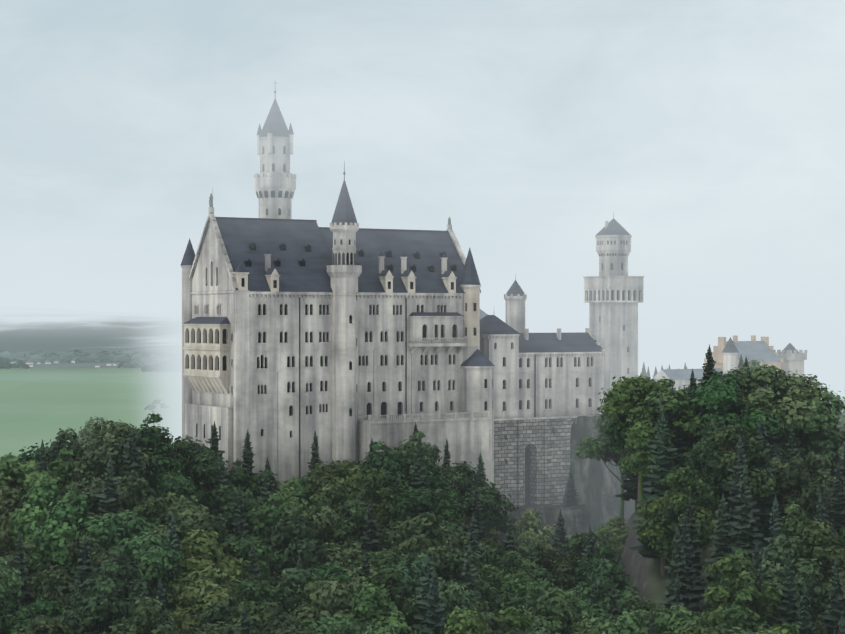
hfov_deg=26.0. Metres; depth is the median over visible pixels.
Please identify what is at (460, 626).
broadleaf
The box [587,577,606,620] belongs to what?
spruce
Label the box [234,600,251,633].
spruce
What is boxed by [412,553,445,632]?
spruce
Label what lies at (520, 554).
broadleaf
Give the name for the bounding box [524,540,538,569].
spruce
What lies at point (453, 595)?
broadleaf
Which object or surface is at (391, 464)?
broadleaf
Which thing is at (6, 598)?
broadleaf
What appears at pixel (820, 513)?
spruce
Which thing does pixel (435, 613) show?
spruce
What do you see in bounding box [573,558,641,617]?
broadleaf
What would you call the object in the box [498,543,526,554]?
broadleaf
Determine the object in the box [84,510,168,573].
broadleaf
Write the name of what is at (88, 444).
broadleaf
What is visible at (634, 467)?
broadleaf
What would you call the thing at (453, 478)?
broadleaf
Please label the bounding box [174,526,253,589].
broadleaf
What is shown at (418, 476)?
spruce
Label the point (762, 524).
spruce
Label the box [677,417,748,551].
broadleaf
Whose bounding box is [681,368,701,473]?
spruce
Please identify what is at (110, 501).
spruce
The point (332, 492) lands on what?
broadleaf
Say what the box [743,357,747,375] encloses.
spruce
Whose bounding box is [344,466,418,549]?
broadleaf
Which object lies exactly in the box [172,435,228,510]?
broadleaf
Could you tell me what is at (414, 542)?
broadleaf
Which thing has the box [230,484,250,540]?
spruce
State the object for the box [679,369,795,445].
broadleaf
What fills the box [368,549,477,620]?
broadleaf
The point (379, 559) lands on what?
broadleaf
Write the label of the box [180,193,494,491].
palas
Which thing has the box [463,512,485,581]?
spruce
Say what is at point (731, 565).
broadleaf
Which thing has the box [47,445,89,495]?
broadleaf
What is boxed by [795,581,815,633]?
spruce
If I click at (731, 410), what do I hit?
broadleaf
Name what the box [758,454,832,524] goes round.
broadleaf
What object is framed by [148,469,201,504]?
broadleaf
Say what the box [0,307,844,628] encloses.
terrain
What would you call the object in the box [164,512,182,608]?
spruce
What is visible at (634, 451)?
broadleaf
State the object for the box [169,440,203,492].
broadleaf
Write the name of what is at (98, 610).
broadleaf
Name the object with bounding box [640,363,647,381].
spruce
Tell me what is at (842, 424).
broadleaf
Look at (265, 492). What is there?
spruce
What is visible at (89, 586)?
broadleaf
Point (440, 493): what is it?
broadleaf
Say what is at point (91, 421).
broadleaf
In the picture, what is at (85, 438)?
broadleaf
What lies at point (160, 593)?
spruce
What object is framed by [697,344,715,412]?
spruce
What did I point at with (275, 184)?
tower
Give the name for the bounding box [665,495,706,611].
spruce
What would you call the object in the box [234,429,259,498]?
spruce
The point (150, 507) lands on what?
broadleaf
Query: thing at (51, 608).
broadleaf
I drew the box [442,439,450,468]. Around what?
spruce
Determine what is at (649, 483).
spruce
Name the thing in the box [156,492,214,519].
broadleaf
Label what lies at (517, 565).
broadleaf
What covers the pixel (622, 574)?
spruce
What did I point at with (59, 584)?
broadleaf
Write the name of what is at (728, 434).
broadleaf
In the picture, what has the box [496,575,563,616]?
broadleaf
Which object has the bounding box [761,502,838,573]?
broadleaf
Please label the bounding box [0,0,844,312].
sky
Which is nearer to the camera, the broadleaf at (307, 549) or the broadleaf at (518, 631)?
the broadleaf at (518, 631)
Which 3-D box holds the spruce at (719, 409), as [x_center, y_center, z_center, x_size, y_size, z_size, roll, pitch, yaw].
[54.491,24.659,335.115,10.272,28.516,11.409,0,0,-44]
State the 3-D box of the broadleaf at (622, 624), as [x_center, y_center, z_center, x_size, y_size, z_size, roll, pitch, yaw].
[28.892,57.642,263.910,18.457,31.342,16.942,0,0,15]
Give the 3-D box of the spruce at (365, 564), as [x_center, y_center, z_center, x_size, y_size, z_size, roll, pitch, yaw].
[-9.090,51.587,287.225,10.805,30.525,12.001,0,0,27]
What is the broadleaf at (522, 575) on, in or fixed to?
on the terrain
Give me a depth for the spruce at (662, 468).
323.18 m
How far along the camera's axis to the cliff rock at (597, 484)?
388.19 m
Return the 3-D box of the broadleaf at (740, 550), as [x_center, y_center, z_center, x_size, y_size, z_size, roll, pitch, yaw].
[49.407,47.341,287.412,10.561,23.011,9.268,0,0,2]
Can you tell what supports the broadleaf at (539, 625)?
on the terrain
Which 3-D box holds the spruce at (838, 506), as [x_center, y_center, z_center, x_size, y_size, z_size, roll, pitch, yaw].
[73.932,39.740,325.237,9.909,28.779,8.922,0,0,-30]
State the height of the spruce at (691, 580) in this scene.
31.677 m
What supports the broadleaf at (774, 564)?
on the terrain
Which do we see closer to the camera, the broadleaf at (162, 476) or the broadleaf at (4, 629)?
the broadleaf at (4, 629)
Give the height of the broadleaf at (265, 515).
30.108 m
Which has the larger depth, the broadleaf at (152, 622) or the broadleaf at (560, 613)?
the broadleaf at (560, 613)
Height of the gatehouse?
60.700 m
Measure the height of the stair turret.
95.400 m
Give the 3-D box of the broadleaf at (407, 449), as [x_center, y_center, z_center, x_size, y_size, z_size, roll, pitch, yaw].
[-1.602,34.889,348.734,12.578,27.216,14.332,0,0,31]
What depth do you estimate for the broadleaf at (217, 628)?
260.42 m
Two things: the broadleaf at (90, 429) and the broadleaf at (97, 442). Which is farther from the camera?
the broadleaf at (90, 429)
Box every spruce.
[6,531,33,626]
[30,439,51,518]
[70,534,96,628]
[95,453,123,518]
[121,426,156,516]
[155,577,168,623]
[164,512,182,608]
[207,421,224,458]
[209,457,228,517]
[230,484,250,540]
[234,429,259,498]
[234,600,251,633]
[242,542,261,580]
[258,468,282,591]
[260,456,274,493]
[295,554,302,600]
[304,431,323,479]
[357,549,373,588]
[358,498,380,557]
[368,439,375,457]
[409,432,430,512]
[411,422,417,441]
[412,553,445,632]
[421,566,445,633]
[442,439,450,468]
[459,541,480,615]
[463,484,486,541]
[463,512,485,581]
[467,452,494,536]
[499,512,515,552]
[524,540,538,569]
[549,509,570,558]
[562,470,587,522]
[582,527,596,557]
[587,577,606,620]
[606,583,619,616]
[615,446,650,515]
[616,558,625,598]
[630,412,677,575]
[636,393,678,505]
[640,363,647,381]
[645,607,655,633]
[648,385,696,493]
[655,525,700,633]
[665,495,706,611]
[669,572,687,610]
[680,510,706,624]
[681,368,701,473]
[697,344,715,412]
[699,493,736,612]
[709,434,764,568]
[710,375,734,498]
[730,464,761,571]
[736,355,743,373]
[738,367,755,469]
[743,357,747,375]
[750,416,783,566]
[750,542,771,625]
[758,385,780,472]
[761,496,784,627]
[770,554,801,633]
[778,439,803,463]
[783,424,799,467]
[784,416,801,462]
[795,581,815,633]
[801,445,816,473]
[812,492,824,633]
[813,386,842,479]
[820,555,844,633]
[823,490,842,547]
[824,416,842,482]
[830,460,844,541]
[838,614,844,633]
[839,445,844,489]
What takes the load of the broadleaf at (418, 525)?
on the terrain
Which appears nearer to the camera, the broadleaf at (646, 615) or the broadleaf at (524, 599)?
the broadleaf at (646, 615)
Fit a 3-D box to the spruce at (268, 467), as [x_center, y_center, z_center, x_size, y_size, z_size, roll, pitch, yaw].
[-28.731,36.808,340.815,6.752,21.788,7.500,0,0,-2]
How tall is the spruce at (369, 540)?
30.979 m
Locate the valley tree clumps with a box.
[0,349,181,409]
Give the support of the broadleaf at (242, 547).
on the terrain
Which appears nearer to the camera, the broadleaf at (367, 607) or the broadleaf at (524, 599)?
the broadleaf at (367, 607)
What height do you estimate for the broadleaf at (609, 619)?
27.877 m
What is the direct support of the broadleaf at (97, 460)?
on the terrain
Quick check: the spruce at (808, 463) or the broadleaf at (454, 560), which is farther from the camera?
the spruce at (808, 463)
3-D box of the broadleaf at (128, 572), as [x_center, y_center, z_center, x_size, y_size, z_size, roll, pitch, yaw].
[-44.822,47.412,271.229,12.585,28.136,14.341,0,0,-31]
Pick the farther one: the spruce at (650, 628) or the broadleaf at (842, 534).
the broadleaf at (842, 534)
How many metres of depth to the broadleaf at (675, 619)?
260.30 m
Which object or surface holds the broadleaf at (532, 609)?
on the terrain
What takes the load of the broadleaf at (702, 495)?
on the terrain
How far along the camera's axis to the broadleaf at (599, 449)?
362.28 m
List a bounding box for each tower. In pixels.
[254,90,295,218]
[583,212,643,397]
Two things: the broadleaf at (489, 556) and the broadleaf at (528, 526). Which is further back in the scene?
the broadleaf at (528, 526)
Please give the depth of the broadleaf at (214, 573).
280.97 m
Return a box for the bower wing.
[480,274,604,512]
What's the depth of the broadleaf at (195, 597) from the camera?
271.91 m
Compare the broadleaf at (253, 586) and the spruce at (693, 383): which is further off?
the spruce at (693, 383)
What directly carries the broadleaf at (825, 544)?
on the terrain
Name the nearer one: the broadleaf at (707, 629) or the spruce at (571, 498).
the broadleaf at (707, 629)
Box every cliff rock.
[504,503,593,535]
[564,414,626,529]
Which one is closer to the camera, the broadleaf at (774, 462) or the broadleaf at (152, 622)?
the broadleaf at (152, 622)
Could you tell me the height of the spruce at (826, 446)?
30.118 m
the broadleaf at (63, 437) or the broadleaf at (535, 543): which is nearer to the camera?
the broadleaf at (63, 437)
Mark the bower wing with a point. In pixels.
(547, 388)
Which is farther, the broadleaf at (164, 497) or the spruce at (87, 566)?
the broadleaf at (164, 497)
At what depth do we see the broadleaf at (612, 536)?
360.70 m
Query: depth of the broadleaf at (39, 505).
293.29 m
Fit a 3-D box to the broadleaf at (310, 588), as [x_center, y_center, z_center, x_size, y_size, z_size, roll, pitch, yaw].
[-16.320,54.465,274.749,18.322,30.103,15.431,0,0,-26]
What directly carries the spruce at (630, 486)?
on the terrain
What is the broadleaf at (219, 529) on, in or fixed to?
on the terrain
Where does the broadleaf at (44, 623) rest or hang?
on the terrain
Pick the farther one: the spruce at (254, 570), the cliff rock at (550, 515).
the cliff rock at (550, 515)
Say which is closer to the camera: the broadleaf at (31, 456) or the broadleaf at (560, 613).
the broadleaf at (560, 613)
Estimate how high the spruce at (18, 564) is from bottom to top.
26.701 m
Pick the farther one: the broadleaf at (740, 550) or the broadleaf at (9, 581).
the broadleaf at (740, 550)
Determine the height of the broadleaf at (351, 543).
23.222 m
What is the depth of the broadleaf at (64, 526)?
285.30 m
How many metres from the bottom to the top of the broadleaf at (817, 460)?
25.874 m
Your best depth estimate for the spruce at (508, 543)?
347.17 m
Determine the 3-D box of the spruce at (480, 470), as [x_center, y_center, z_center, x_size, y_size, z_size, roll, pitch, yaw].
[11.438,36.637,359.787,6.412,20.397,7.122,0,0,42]
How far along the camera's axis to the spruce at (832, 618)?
274.75 m
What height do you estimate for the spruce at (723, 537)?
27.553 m
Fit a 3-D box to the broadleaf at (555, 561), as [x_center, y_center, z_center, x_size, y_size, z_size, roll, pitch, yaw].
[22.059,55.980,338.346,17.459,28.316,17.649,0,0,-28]
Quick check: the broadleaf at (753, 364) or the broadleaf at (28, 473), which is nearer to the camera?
the broadleaf at (28, 473)
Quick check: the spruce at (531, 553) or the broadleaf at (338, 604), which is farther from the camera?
the spruce at (531, 553)
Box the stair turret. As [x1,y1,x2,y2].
[327,161,361,470]
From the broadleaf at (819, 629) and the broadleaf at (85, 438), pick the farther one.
the broadleaf at (85, 438)
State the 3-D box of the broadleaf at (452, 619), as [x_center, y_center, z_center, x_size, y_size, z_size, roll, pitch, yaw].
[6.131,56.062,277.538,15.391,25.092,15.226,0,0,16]
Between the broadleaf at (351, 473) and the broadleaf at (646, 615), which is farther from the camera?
the broadleaf at (351, 473)
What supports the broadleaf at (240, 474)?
on the terrain
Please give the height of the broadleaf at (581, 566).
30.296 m
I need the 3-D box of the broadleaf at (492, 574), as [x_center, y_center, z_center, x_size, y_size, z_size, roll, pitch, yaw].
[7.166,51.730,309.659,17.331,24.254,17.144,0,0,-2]
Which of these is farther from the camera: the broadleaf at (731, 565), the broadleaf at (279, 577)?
the broadleaf at (279, 577)
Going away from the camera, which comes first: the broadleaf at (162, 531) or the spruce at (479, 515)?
the broadleaf at (162, 531)
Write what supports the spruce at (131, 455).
on the terrain
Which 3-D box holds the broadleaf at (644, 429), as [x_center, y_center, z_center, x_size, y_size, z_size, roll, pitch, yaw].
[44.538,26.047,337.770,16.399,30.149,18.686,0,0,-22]
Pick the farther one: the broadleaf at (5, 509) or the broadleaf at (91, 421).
the broadleaf at (91, 421)
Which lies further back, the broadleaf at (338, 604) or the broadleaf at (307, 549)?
the broadleaf at (307, 549)
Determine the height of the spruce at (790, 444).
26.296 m
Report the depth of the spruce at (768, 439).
338.81 m
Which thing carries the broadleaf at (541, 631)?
on the terrain
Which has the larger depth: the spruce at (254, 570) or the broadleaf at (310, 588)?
the spruce at (254, 570)
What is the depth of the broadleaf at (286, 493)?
337.84 m
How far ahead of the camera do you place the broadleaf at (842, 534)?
319.93 m
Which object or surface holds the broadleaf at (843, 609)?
on the terrain
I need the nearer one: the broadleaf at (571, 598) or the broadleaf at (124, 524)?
the broadleaf at (124, 524)
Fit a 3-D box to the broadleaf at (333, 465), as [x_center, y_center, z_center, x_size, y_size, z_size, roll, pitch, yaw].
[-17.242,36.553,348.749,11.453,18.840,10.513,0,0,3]
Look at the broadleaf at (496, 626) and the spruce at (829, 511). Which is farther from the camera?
the spruce at (829, 511)
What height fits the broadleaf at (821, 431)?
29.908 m
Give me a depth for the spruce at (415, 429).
353.36 m
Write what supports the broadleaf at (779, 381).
on the terrain
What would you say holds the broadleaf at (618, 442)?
on the terrain
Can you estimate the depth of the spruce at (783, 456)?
350.73 m
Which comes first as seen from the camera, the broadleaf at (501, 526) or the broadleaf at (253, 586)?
the broadleaf at (253, 586)
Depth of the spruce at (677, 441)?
333.08 m
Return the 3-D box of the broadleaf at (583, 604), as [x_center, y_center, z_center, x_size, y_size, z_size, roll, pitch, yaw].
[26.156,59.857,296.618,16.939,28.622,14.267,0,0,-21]
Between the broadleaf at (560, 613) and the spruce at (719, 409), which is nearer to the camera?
the broadleaf at (560, 613)
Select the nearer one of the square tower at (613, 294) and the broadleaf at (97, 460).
the broadleaf at (97, 460)
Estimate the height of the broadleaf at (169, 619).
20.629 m
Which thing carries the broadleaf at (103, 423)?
on the terrain
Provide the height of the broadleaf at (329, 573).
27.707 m
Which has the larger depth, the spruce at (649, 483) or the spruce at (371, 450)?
the spruce at (371, 450)
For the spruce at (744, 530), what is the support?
on the terrain
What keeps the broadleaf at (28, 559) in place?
on the terrain
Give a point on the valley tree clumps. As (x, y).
(163, 361)
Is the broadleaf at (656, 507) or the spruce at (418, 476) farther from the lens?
the spruce at (418, 476)
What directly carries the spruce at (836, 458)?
on the terrain
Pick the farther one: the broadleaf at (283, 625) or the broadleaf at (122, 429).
the broadleaf at (122, 429)
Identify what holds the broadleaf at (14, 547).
on the terrain
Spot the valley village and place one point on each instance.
(30, 364)
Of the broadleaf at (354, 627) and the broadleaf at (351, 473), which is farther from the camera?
the broadleaf at (351, 473)
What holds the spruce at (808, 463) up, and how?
on the terrain
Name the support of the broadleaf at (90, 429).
on the terrain
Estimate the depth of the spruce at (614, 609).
298.30 m
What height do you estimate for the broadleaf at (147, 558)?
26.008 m
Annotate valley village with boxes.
[11,356,128,366]
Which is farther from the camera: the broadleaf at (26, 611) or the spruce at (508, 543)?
the spruce at (508, 543)
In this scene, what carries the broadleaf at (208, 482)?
on the terrain
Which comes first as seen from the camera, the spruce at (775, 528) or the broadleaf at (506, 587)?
the spruce at (775, 528)
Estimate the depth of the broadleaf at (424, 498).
327.65 m
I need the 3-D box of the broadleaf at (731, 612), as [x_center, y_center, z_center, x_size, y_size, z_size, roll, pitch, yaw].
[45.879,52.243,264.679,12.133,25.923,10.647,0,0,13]
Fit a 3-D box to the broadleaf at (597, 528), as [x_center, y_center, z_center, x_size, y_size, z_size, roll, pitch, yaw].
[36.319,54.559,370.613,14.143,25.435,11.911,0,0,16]
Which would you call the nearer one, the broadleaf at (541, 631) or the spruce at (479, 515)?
the broadleaf at (541, 631)
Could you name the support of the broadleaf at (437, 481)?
on the terrain
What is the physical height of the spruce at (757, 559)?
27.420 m
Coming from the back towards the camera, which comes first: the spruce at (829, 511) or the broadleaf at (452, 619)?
the spruce at (829, 511)
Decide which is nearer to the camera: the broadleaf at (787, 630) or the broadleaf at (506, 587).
the broadleaf at (787, 630)
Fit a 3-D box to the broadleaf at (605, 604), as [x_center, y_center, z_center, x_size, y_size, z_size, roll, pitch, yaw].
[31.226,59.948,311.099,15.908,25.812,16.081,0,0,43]
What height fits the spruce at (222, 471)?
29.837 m
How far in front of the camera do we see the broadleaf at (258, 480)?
339.64 m
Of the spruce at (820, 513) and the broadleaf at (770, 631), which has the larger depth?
the spruce at (820, 513)
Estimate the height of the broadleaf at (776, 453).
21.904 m
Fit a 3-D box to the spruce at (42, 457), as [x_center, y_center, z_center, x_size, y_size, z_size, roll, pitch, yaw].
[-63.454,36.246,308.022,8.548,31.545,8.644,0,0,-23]
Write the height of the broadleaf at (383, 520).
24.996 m
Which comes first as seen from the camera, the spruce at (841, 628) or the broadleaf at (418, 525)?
the spruce at (841, 628)
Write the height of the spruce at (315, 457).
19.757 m
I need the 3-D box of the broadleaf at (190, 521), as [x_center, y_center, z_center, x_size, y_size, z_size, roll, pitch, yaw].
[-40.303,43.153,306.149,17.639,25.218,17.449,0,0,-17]
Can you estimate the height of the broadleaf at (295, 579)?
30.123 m
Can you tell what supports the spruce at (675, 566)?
on the terrain
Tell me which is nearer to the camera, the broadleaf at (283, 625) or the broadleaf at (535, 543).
the broadleaf at (283, 625)
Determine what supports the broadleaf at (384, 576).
on the terrain
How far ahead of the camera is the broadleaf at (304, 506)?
337.19 m
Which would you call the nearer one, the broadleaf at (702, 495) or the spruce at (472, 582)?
the spruce at (472, 582)
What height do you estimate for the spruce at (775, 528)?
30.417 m
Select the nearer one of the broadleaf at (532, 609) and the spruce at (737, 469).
the broadleaf at (532, 609)
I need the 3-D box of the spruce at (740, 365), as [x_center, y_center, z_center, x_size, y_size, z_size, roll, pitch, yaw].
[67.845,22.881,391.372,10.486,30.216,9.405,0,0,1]
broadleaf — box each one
[0,454,59,518]
[0,485,26,560]
[0,492,26,563]
[0,539,55,614]
[0,557,29,631]
[0,591,12,609]
[0,610,12,633]
[1,475,77,598]
[3,443,88,513]
[7,605,46,633]
[8,598,66,633]
[11,615,72,633]
[25,535,120,612]
[28,490,116,592]
[45,513,129,567]
[46,427,99,514]
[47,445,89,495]
[54,559,152,629]
[58,578,147,633]
[60,441,159,518]
[61,433,148,514]
[68,543,155,608]
[74,416,106,441]
[76,423,99,443]
[76,433,100,456]
[76,435,154,478]
[83,418,120,439]
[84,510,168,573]
[87,422,164,487]
[105,592,182,633]
[116,531,183,605]
[119,411,185,490]
[123,498,189,549]
[134,522,196,576]
[137,479,200,518]
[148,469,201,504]
[148,612,183,633]
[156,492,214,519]
[160,500,209,545]
[164,562,258,633]
[167,579,248,633]
[168,511,260,607]
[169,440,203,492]
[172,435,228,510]
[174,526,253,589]
[181,620,259,633]
[190,602,255,631]
[195,448,248,514]
[207,484,263,537]
[222,536,278,600]
[224,577,285,622]
[225,598,267,633]
[228,459,262,518]
[240,467,285,505]
[243,490,290,580]
[260,503,333,585]
[260,567,316,622]
[260,599,311,633]
[267,568,294,609]
[268,503,362,570]
[276,578,337,625]
[277,475,329,518]
[277,478,322,516]
[290,478,379,532]
[291,561,356,607]
[293,577,366,630]
[300,613,390,633]
[301,461,347,507]
[312,458,368,510]
[318,497,387,566]
[327,460,343,485]
[332,475,416,540]
[333,619,380,633]
[334,538,362,566]
[338,581,416,633]
[340,562,380,596]
[341,549,424,585]
[343,471,411,495]
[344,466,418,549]
[356,439,417,550]
[359,625,395,633]
[364,567,421,633]
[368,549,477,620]
[373,511,487,581]
[381,487,469,545]
[389,431,443,483]
[391,534,454,586]
[398,579,497,633]
[403,456,466,509]
[409,443,470,501]
[416,603,470,633]
[425,487,469,534]
[430,549,510,613]
[430,606,487,633]
[442,461,518,526]
[450,532,501,587]
[460,551,513,613]
[470,598,511,633]
[478,527,516,568]
[481,513,517,538]
[489,574,550,617]
[493,603,533,632]
[494,540,559,588]
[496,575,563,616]
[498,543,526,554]
[498,550,551,584]
[499,508,556,553]
[501,578,548,616]
[503,556,559,604]
[506,618,566,633]
[506,628,536,633]
[509,627,559,633]
[523,601,582,633]
[524,538,546,567]
[528,585,594,633]
[533,545,581,593]
[556,589,583,605]
[561,532,621,582]
[564,543,629,600]
[571,597,606,620]
[573,415,628,529]
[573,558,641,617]
[573,616,627,633]
[581,524,620,570]
[594,515,629,555]
[596,374,675,511]
[598,386,645,511]
[598,593,621,614]
[602,608,647,633]
[602,617,615,627]
[603,594,665,629]
[619,448,676,480]
[622,376,709,465]
[625,387,702,472]
[634,494,715,562]
[636,608,662,628]
[641,466,719,556]
[645,605,711,633]
[664,604,731,633]
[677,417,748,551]
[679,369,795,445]
[686,424,776,516]
[700,400,770,442]
[700,553,782,630]
[704,589,777,631]
[706,546,748,592]
[717,625,753,633]
[719,364,829,444]
[739,358,770,387]
[747,534,827,625]
[755,623,784,633]
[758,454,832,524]
[760,622,801,633]
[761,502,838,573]
[765,458,801,515]
[769,444,782,463]
[770,383,844,465]
[792,518,844,613]
[798,451,844,520]
[810,558,844,633]
[813,576,844,623]
[836,414,844,456]
[837,525,844,547]
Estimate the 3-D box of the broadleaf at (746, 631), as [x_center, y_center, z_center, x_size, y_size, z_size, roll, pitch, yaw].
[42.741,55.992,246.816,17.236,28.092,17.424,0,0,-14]
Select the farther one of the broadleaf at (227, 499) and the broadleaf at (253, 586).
the broadleaf at (227, 499)
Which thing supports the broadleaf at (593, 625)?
on the terrain
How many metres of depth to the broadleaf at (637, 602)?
293.20 m
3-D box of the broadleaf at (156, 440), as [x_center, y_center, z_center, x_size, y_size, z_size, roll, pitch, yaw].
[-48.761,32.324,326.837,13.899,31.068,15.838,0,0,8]
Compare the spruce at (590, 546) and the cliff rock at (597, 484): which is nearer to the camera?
the spruce at (590, 546)
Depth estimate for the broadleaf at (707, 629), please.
248.09 m
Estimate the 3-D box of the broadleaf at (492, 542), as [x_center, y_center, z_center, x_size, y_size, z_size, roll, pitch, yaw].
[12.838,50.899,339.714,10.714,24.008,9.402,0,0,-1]
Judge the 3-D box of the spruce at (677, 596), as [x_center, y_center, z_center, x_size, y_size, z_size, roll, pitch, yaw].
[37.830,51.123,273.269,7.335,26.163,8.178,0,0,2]
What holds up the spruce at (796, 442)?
on the terrain
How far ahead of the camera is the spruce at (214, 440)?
337.70 m
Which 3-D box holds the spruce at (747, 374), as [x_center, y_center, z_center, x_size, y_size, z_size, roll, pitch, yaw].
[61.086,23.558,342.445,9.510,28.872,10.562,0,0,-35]
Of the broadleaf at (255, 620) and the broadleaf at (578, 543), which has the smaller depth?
the broadleaf at (255, 620)
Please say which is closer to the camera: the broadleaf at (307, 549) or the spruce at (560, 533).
the broadleaf at (307, 549)
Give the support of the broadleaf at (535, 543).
on the terrain
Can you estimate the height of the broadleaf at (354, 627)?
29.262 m
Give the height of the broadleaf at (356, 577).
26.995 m
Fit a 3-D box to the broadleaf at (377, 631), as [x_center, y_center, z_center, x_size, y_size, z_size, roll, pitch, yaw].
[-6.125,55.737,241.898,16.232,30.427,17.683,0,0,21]
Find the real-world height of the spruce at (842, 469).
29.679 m
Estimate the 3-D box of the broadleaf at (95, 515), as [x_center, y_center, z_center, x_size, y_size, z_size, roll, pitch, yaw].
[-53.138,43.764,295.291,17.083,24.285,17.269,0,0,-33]
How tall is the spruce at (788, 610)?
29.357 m
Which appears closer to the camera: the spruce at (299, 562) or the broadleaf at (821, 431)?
the spruce at (299, 562)
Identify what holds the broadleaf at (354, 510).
on the terrain
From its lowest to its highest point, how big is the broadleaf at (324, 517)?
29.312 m
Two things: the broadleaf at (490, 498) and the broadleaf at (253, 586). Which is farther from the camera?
the broadleaf at (490, 498)
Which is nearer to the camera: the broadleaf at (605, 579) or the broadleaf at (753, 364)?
the broadleaf at (605, 579)
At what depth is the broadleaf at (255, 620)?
265.84 m
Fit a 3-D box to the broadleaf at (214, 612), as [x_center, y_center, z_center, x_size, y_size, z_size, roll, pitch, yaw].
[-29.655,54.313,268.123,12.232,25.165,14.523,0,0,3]
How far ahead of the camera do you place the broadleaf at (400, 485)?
338.84 m
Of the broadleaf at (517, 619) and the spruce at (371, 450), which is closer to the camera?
the broadleaf at (517, 619)
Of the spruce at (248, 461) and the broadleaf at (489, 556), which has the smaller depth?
the broadleaf at (489, 556)
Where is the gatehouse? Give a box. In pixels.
[653,335,806,390]
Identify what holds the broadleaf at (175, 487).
on the terrain
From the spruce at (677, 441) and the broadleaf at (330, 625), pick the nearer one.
the broadleaf at (330, 625)
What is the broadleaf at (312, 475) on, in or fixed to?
on the terrain
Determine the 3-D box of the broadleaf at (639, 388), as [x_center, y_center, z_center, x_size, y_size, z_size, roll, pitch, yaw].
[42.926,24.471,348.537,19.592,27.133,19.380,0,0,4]

